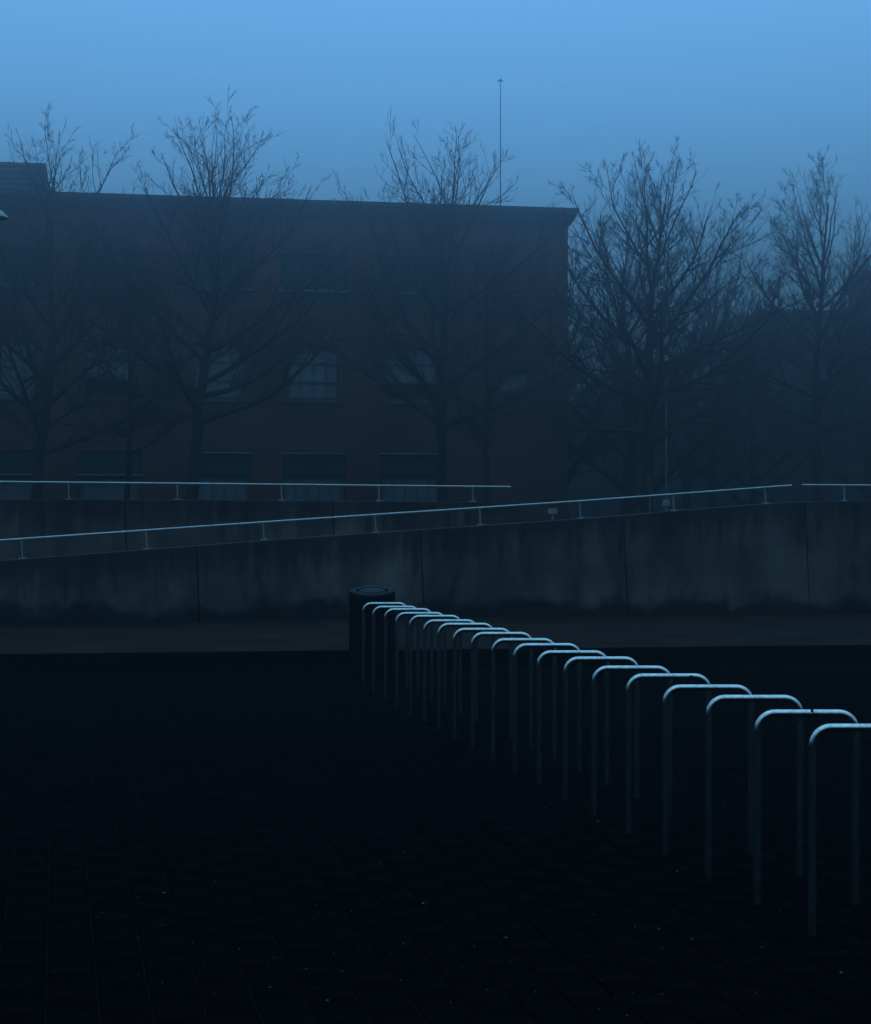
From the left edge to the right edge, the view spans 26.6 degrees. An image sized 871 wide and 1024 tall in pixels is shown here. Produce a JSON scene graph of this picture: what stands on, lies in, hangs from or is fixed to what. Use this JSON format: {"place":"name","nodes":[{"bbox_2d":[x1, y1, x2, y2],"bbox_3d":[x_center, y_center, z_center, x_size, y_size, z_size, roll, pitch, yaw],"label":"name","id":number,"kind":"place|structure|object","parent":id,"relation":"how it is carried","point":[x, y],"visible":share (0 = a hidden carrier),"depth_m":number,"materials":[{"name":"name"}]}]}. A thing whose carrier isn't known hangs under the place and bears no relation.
{"place":"outdoors","nodes":[
{"label":"outdoors","id":0,"kind":"place"},
{"bbox_2d":[0,652,870,1023],"bbox_3d":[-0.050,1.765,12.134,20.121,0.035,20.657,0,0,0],"label":"paving","id":1,"kind":"structure","parent":0,"point":[774,959],"depth_m":9.29,"materials":[{"name":"grey stone"}]},
{"bbox_2d":[0,101,207,498],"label":"plane tree","id":2,"kind":"object","parent":1,"relation":"on","point":[45,374],"visible":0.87,"depth_m":60.97,"materials":[{"name":"brown plant"}]},
{"bbox_2d":[61,215,210,499],"bbox_3d":[-10.314,-4.111,62.952,4.958,12.202,4.006,0,0,16],"label":"plane tree","id":3,"kind":"object","parent":1,"relation":"on","point":[129,467],"visible":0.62,"depth_m":62.97,"materials":[{"name":"brown plant"}]},
{"bbox_2d":[25,85,389,499],"bbox_3d":[-7.207,-5.536,58.078,11.408,15.037,10.570,0,0,0],"label":"plane tree","id":4,"kind":"object","parent":1,"relation":"on","point":[207,359],"visible":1,"depth_m":57.45,"materials":[{"name":"brown plant"}]},
{"bbox_2d":[0,499,519,559],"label":"ramp wall","id":5,"kind":"structure","parent":1,"relation":"on","point":[22,518],"depth_m":29.50,"materials":[{"name":"concrete"}]},
{"bbox_2d":[0,481,510,501],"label":"handrail","id":6,"kind":"object","parent":5,"relation":"on","point":[178,483],"visible":1,"depth_m":29.97,"materials":[{"name":"metal"}]},
{"bbox_2d":[0,162,578,521],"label":"brick building","id":7,"kind":"structure","parent":1,"relation":"on","point":[316,423],"depth_m":72.22,"materials":[{"name":"brick"}]},
{"bbox_2d":[0,475,32,498],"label":"window","id":8,"kind":"structure","parent":7,"relation":"in","point":[4,476],"depth_m":70.27,"materials":[{"name":"grey glass"}]},
{"bbox_2d":[0,339,35,396],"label":"window","id":9,"kind":"structure","parent":7,"relation":"in","point":[10,378],"depth_m":70.29,"materials":[{"name":"white glass"}]},
{"bbox_2d":[81,475,138,499],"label":"window","id":10,"kind":"structure","parent":7,"relation":"in","point":[82,476],"depth_m":70.88,"materials":[{"name":"grey glass"}]},
{"bbox_2d":[85,341,135,397],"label":"window","id":11,"kind":"structure","parent":7,"relation":"in","point":[85,341],"depth_m":70.93,"materials":[{"name":"white glass"}]},
{"bbox_2d":[194,343,243,399],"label":"window","id":12,"kind":"structure","parent":7,"relation":"in","point":[231,344],"depth_m":71.73,"materials":[{"name":"white glass"}]},
{"bbox_2d":[200,476,247,499],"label":"window","id":13,"kind":"structure","parent":7,"relation":"in","point":[201,477],"depth_m":71.71,"materials":[{"name":"grey glass"}]},
{"bbox_2d":[284,476,341,500],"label":"window","id":14,"kind":"structure","parent":7,"relation":"in","point":[285,477],"depth_m":72.29,"materials":[{"name":"grey glass"}]},
{"bbox_2d":[288,344,338,400],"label":"window","id":15,"kind":"structure","parent":7,"relation":"in","point":[289,345],"depth_m":72.41,"materials":[{"name":"white glass"}]},
{"bbox_2d":[382,477,435,501],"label":"window","id":16,"kind":"structure","parent":7,"relation":"in","point":[428,478],"depth_m":72.98,"materials":[{"name":"grey glass"}]},
{"bbox_2d":[386,346,436,401],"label":"window","id":17,"kind":"structure","parent":7,"relation":"in","point":[423,364],"depth_m":73.07,"materials":[{"name":"white glass"}]},
{"bbox_2d":[498,79,502,205],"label":"mast","id":18,"kind":"object","parent":7,"relation":"on","point":[500,80],"visible":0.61,"depth_m":84.05,"materials":[{"name":"grey metal"}]},
{"bbox_2d":[499,370,528,391],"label":"window","id":19,"kind":"structure","parent":7,"relation":"in","point":[518,371],"depth_m":73.84,"materials":[{"name":"white glass"}]},
{"bbox_2d":[349,585,394,681],"bbox_3d":[-0.670,1.281,19.445,0.412,1.000,0.408,0,0,44],"label":"litter bin","id":20,"kind":"object","parent":1,"relation":"on","point":[360,597],"visible":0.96,"depth_m":19.30,"materials":[{"name":"metal"}]},
{"bbox_2d":[362,602,407,688],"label":"bike stand","id":21,"kind":"object","parent":1,"relation":"on","point":[363,634],"visible":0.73,"depth_m":18.59,"materials":[{"name":"silver metal"}]},
{"bbox_2d":[372,606,419,693],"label":"bike stand","id":22,"kind":"object","parent":1,"relation":"on","point":[376,609],"visible":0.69,"depth_m":17.98,"materials":[{"name":"silver metal"}]},
{"bbox_2d":[384,608,433,700],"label":"bike stand","id":23,"kind":"object","parent":1,"relation":"on","point":[385,642],"visible":0.71,"depth_m":17.36,"materials":[{"name":"silver metal"}]},
{"bbox_2d":[395,612,446,706],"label":"bike stand","id":24,"kind":"object","parent":1,"relation":"on","point":[399,616],"visible":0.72,"depth_m":16.75,"materials":[{"name":"silver metal"}]},
{"bbox_2d":[3,675,863,1019],"bbox_3d":[0.273,1.748,12.972,11.630,0.010,14.957,0,0,0],"label":"grit","id":25,"kind":"object","parent":1,"relation":"on","point":[405,845],"visible":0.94,"depth_m":8.25,"materials":[{"name":"grey gravel"}]},
{"bbox_2d":[0,645,870,673],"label":"kerb","id":26,"kind":"structure","parent":1,"relation":"on","point":[135,662],"depth_m":20.97,"materials":[{"name":"grey concrete"}]},
{"bbox_2d":[409,615,461,714],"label":"bike stand","id":27,"kind":"object","parent":1,"relation":"on","point":[413,619],"visible":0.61,"depth_m":16.13,"materials":[{"name":"silver metal"}]},
{"bbox_2d":[423,619,477,721],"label":"bike stand","id":28,"kind":"object","parent":1,"relation":"on","point":[427,623],"visible":0.74,"depth_m":15.52,"materials":[{"name":"silver metal"}]},
{"bbox_2d":[301,106,618,501],"bbox_3d":[1.093,-6.150,65.518,11.202,16.294,10.365,0,0,-12],"label":"plane tree","id":29,"kind":"object","parent":1,"relation":"on","point":[438,361],"visible":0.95,"depth_m":64.73,"materials":[{"name":"brown plant"}]},
{"bbox_2d":[437,623,494,730],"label":"bike stand","id":30,"kind":"object","parent":1,"relation":"on","point":[445,625],"visible":0.66,"depth_m":14.91,"materials":[{"name":"silver metal"}]},
{"bbox_2d":[426,219,538,501],"bbox_3d":[1.840,-4.105,64.310,4.006,12.202,4.958,0,0,-9],"label":"plane tree","id":31,"kind":"object","parent":1,"relation":"on","point":[487,425],"visible":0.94,"depth_m":64.04,"materials":[{"name":"brown plant"}]},
{"bbox_2d":[452,628,512,739],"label":"bike stand","id":32,"kind":"object","parent":1,"relation":"on","point":[454,688],"visible":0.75,"depth_m":14.29,"materials":[{"name":"silver metal"}]},
{"bbox_2d":[470,632,533,748],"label":"bike stand","id":33,"kind":"object","parent":1,"relation":"on","point":[472,687],"visible":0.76,"depth_m":13.68,"materials":[{"name":"silver metal"}]},
{"bbox_2d":[491,638,556,759],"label":"bike stand","id":34,"kind":"object","parent":1,"relation":"on","point":[493,687],"visible":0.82,"depth_m":13.07,"materials":[{"name":"silver metal"}]},
{"bbox_2d":[512,643,581,772],"bbox_3d":[0.755,1.329,12.464,0.470,0.886,0.033,0,0,-1],"label":"bike stand","id":35,"kind":"object","parent":1,"relation":"on","point":[579,692],"visible":0.84,"depth_m":12.45,"materials":[{"name":"silver metal"}]},
{"bbox_2d":[548,508,557,519],"bbox_3d":[2.544,0.892,40.014,0.211,1.950,0.046,0,0,0],"label":"sign","id":36,"kind":"object","parent":1,"relation":"on","point":[552,511],"visible":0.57,"depth_m":39.99,"materials":[{"name":"grey metal"}]},
{"bbox_2d":[536,650,608,785],"bbox_3d":[0.883,1.329,11.844,0.469,0.881,0.033,0,0,1],"label":"bike stand","id":37,"kind":"object","parent":1,"relation":"on","point":[542,656],"visible":0.9,"depth_m":11.83,"materials":[{"name":"silver metal"}]},
{"bbox_2d":[563,656,639,799],"bbox_3d":[1.011,1.324,11.234,0.471,0.886,0.034,0,0,-1],"label":"bike stand","id":38,"kind":"object","parent":1,"relation":"on","point":[571,661],"visible":0.87,"depth_m":11.22,"materials":[{"name":"silver metal"}]},
{"bbox_2d":[568,223,668,518],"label":"bare tree","id":39,"kind":"object","parent":1,"relation":"on","point":[574,466],"visible":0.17,"depth_m":79.55,"materials":[{"name":"brown plant"}]},
{"bbox_2d":[591,665,672,815],"bbox_3d":[1.132,1.324,10.615,0.471,0.880,0.034,0,0,1],"label":"bike stand","id":40,"kind":"object","parent":1,"relation":"on","point":[602,669],"visible":0.79,"depth_m":10.60,"materials":[{"name":"silver metal"}]},
{"bbox_2d":[520,186,760,514],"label":"bare tree","id":41,"kind":"object","parent":1,"relation":"on","point":[630,456],"visible":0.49,"depth_m":73.52,"materials":[{"name":"brown plant"}]},
{"bbox_2d":[568,321,745,513],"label":"bare tree","id":42,"kind":"object","parent":1,"relation":"on","point":[636,486],"visible":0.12,"depth_m":117.17,"materials":[{"name":"brown plant"}]},
{"bbox_2d":[484,136,830,512],"bbox_3d":[6.013,-4.892,57.055,10.310,13.708,10.939,0,0,41],"label":"plane tree","id":43,"kind":"object","parent":1,"relation":"on","point":[650,404],"visible":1,"depth_m":56.76,"materials":[{"name":"brown plant"}]},
{"bbox_2d":[662,500,668,510],"bbox_3d":[5.500,0.795,44.014,0.171,2.177,0.046,0,0,0],"label":"sign","id":44,"kind":"object","parent":1,"relation":"on","point":[665,503],"visible":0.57,"depth_m":43.99,"materials":[{"name":"grey metal"}]},
{"bbox_2d":[665,359,669,499],"bbox_3d":[7.767,-1.592,62.007,0.280,7.101,0.280,0,0,0],"label":"lamp post","id":45,"kind":"object","parent":1,"relation":"on","point":[666,442],"visible":0.28,"depth_m":61.98,"materials":[{"name":"metal"}]},
{"bbox_2d":[625,673,711,833],"bbox_3d":[1.266,1.319,10.003,0.470,0.886,0.035,0,0,0],"label":"bike stand","id":46,"kind":"object","parent":1,"relation":"on","point":[628,755],"visible":0.8,"depth_m":9.99,"materials":[{"name":"silver metal"}]},
{"bbox_2d":[595,251,757,509],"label":"bare tree","id":47,"kind":"object","parent":1,"relation":"on","point":[687,484],"visible":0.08,"depth_m":107.73,"materials":[{"name":"brown plant"}]},
{"bbox_2d":[662,684,753,854],"bbox_3d":[1.389,1.319,9.386,0.469,0.881,0.034,0,0,1],"label":"bike stand","id":48,"kind":"object","parent":1,"relation":"on","point":[670,691],"visible":0.85,"depth_m":9.37,"materials":[{"name":"silver metal"}]},
{"bbox_2d":[586,203,870,507],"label":"bare tree","id":49,"kind":"object","parent":1,"relation":"on","point":[709,478],"visible":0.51,"depth_m":87.29,"materials":[{"name":"brown plant"}]},
{"bbox_2d":[617,257,870,504],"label":"bare tree","id":50,"kind":"object","parent":1,"relation":"on","point":[756,495],"visible":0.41,"depth_m":91.44,"materials":[{"name":"brown plant"}]},
{"bbox_2d":[705,695,803,878],"bbox_3d":[1.518,1.313,8.773,0.471,0.886,0.034,0,0,0],"label":"bike stand","id":51,"kind":"object","parent":1,"relation":"on","point":[715,701],"visible":0.86,"depth_m":8.76,"materials":[{"name":"silver metal"}]},
{"bbox_2d":[668,144,870,500],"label":"plane tree","id":52,"kind":"object","parent":1,"relation":"on","point":[828,383],"visible":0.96,"depth_m":67.82,"materials":[{"name":"brown plant"}]},
{"bbox_2d":[726,240,870,500],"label":"bare tree","id":53,"kind":"object","parent":1,"relation":"on","point":[865,457],"visible":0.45,"depth_m":95.94,"materials":[{"name":"brown plant"}]},
{"bbox_2d":[753,709,859,905],"bbox_3d":[1.643,1.312,8.158,0.471,0.884,0.035,0,0,0],"label":"bike stand","id":54,"kind":"object","parent":1,"relation":"on","point":[762,718],"visible":0.84,"depth_m":8.14,"materials":[{"name":"silver metal"}]},
{"bbox_2d":[808,723,870,935],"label":"bike stand","id":55,"kind":"object","parent":1,"relation":"on","point":[818,732],"visible":0.94,"depth_m":7.53,"materials":[{"name":"silver metal"}]},
{"bbox_2d":[0,614,870,653],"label":"pavement","id":56,"kind":"structure","parent":0,"point":[608,631],"depth_m":24.31,"materials":[{"name":"concrete"}]},
{"bbox_2d":[0,210,7,220],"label":"street lamp","id":57,"kind":"object","parent":56,"relation":"on","point":[3,216],"visible":1,"depth_m":23.99,"materials":[{"name":"metal"}]},
{"bbox_2d":[0,501,870,625],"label":"ramp wall","id":58,"kind":"structure","parent":56,"relation":"on","point":[793,558],"depth_m":28.65,"materials":[{"name":"concrete"}]},
{"bbox_2d":[0,484,791,558],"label":"handrail","id":59,"kind":"object","parent":58,"relation":"on","point":[333,517],"visible":1,"depth_m":28.08,"materials":[{"name":"metal"}]},
{"bbox_2d":[801,484,870,500],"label":"handrail","id":60,"kind":"object","parent":58,"relation":"on","point":[867,485],"visible":1,"depth_m":30.75,"materials":[{"name":"metal"}]},
{"bbox_2d":[0,0,870,415],"label":"sky","id":61,"kind":"structure","parent":0,"point":[752,88],"materials":[{"name":"blue"}]},
{"bbox_2d":[568,416,747,518],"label":"long building","id":62,"kind":"structure","parent":0,"point":[586,486],"depth_m":140.01,"materials":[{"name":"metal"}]},
{"bbox_2d":[575,502,586,518],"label":"window","id":63,"kind":"structure","parent":62,"relation":"in","point":[583,504],"depth_m":139.96,"materials":[{"name":"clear glass"}]},
{"bbox_2d":[575,455,586,476],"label":"window","id":64,"kind":"structure","parent":62,"relation":"in","point":[585,465],"depth_m":139.96,"materials":[{"name":"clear glass"}]},
{"bbox_2d":[596,502,607,516],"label":"window","id":65,"kind":"structure","parent":62,"relation":"in","point":[601,507],"depth_m":139.96,"materials":[{"name":"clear glass"}]},
{"bbox_2d":[596,452,607,476],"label":"window","id":66,"kind":"structure","parent":62,"relation":"in","point":[597,474],"depth_m":139.96,"materials":[{"name":"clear glass"}]},
{"bbox_2d":[617,502,621,514],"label":"window","id":67,"kind":"structure","parent":62,"relation":"in","point":[619,504],"depth_m":139.96,"materials":[{"name":"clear glass"}]},
{"bbox_2d":[617,457,623,476],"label":"window","id":68,"kind":"structure","parent":62,"relation":"in","point":[618,468],"depth_m":139.96,"materials":[{"name":"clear glass"}]},
{"bbox_2d":[638,453,642,476],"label":"window","id":69,"kind":"structure","parent":62,"relation":"in","point":[641,466],"depth_m":139.96,"materials":[{"name":"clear glass"}]},
{"bbox_2d":[658,502,669,511],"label":"window","id":70,"kind":"structure","parent":62,"relation":"in","point":[660,508],"depth_m":139.96,"materials":[{"name":"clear glass"}]},
{"bbox_2d":[658,452,669,475],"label":"window","id":71,"kind":"structure","parent":62,"relation":"in","point":[659,458],"depth_m":139.96,"materials":[{"name":"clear glass"}]},
{"bbox_2d":[679,502,682,509],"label":"window","id":72,"kind":"structure","parent":62,"relation":"in","point":[680,503],"depth_m":139.96,"materials":[{"name":"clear glass"}]},
{"bbox_2d":[699,452,706,474],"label":"window","id":73,"kind":"structure","parent":62,"relation":"in","point":[700,463],"depth_m":139.96,"materials":[{"name":"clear glass"}]},
{"bbox_2d":[699,502,707,507],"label":"window","id":74,"kind":"structure","parent":62,"relation":"in","point":[701,504],"depth_m":139.96,"materials":[{"name":"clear glass"}]},
{"bbox_2d":[720,502,731,506],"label":"window","id":75,"kind":"structure","parent":62,"relation":"in","point":[722,504],"depth_m":139.96,"materials":[{"name":"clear glass"}]},
{"bbox_2d":[720,454,731,476],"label":"window","id":76,"kind":"structure","parent":62,"relation":"in","point":[722,474],"depth_m":139.96,"materials":[{"name":"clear glass"}]},
{"bbox_2d":[741,452,747,476],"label":"window","id":77,"kind":"structure","parent":62,"relation":"in","point":[745,474],"depth_m":139.96,"materials":[{"name":"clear glass"}]},
{"bbox_2d":[748,310,860,503],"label":"brick house","id":78,"kind":"structure","parent":0,"point":[796,492],"depth_m":104.01,"materials":[{"name":"brick"}]},
{"bbox_2d":[767,496,775,502],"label":"window","id":79,"kind":"structure","parent":78,"relation":"in","point":[771,499],"depth_m":103.96,"materials":[{"name":"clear glass"}]},
{"bbox_2d":[767,428,775,461],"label":"window","id":80,"kind":"structure","parent":78,"relation":"in","point":[770,428],"depth_m":103.96,"materials":[{"name":"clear glass"}]},
{"bbox_2d":[767,360,775,393],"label":"window","id":81,"kind":"structure","parent":78,"relation":"in","point":[773,387],"depth_m":103.99,"materials":[{"name":"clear glass"}]},
{"bbox_2d":[783,496,792,501],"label":"window","id":82,"kind":"structure","parent":78,"relation":"in","point":[785,498],"depth_m":103.96,"materials":[{"name":"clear glass"}]},
{"bbox_2d":[783,428,792,461],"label":"window","id":83,"kind":"structure","parent":78,"relation":"in","point":[788,447],"depth_m":103.96,"materials":[{"name":"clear glass"}]},
{"bbox_2d":[783,360,792,393],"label":"window","id":84,"kind":"structure","parent":78,"relation":"in","point":[788,366],"depth_m":103.99,"materials":[{"name":"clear glass"}]},
{"bbox_2d":[800,496,808,501],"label":"window","id":85,"kind":"structure","parent":78,"relation":"in","point":[802,498],"depth_m":103.96,"materials":[{"name":"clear glass"}]},
{"bbox_2d":[800,428,808,461],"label":"window","id":86,"kind":"structure","parent":78,"relation":"in","point":[805,449],"depth_m":103.96,"materials":[{"name":"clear glass"}]},
{"bbox_2d":[800,360,808,393],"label":"window","id":87,"kind":"structure","parent":78,"relation":"in","point":[802,385],"depth_m":103.99,"materials":[{"name":"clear glass"}]},
{"bbox_2d":[819,360,824,392],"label":"window","id":88,"kind":"structure","parent":78,"relation":"in","point":[822,363],"depth_m":103.99,"materials":[{"name":"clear glass"}]},
{"bbox_2d":[822,435,824,459],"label":"window","id":89,"kind":"structure","parent":78,"relation":"in","point":[823,457],"depth_m":103.96,"materials":[{"name":"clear glass"}]},
{"bbox_2d":[832,360,840,393],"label":"window","id":90,"kind":"structure","parent":78,"relation":"in","point":[834,389],"depth_m":103.99,"materials":[{"name":"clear glass"}]},
{"bbox_2d":[832,496,841,500],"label":"window","id":91,"kind":"structure","parent":78,"relation":"in","point":[834,498],"depth_m":103.96,"materials":[{"name":"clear glass"}]},
{"bbox_2d":[832,429,841,461],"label":"window","id":92,"kind":"structure","parent":78,"relation":"in","point":[840,457],"depth_m":103.96,"materials":[{"name":"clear glass"}]},
{"bbox_2d":[848,363,857,393],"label":"window","id":93,"kind":"structure","parent":78,"relation":"in","point":[857,363],"depth_m":103.99,"materials":[{"name":"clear glass"}]},
{"bbox_2d":[849,496,857,500],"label":"window","id":94,"kind":"structure","parent":78,"relation":"in","point":[851,498],"depth_m":103.96,"materials":[{"name":"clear glass"}]},
{"bbox_2d":[849,428,857,461],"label":"window","id":95,"kind":"structure","parent":78,"relation":"in","point":[853,447],"depth_m":103.96,"materials":[{"name":"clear glass"}]},
{"bbox_2d":[844,270,870,500],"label":"tower block","id":96,"kind":"structure","parent":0,"point":[863,389],"depth_m":112.06,"materials":[{"name":"red brick"}]}
]}

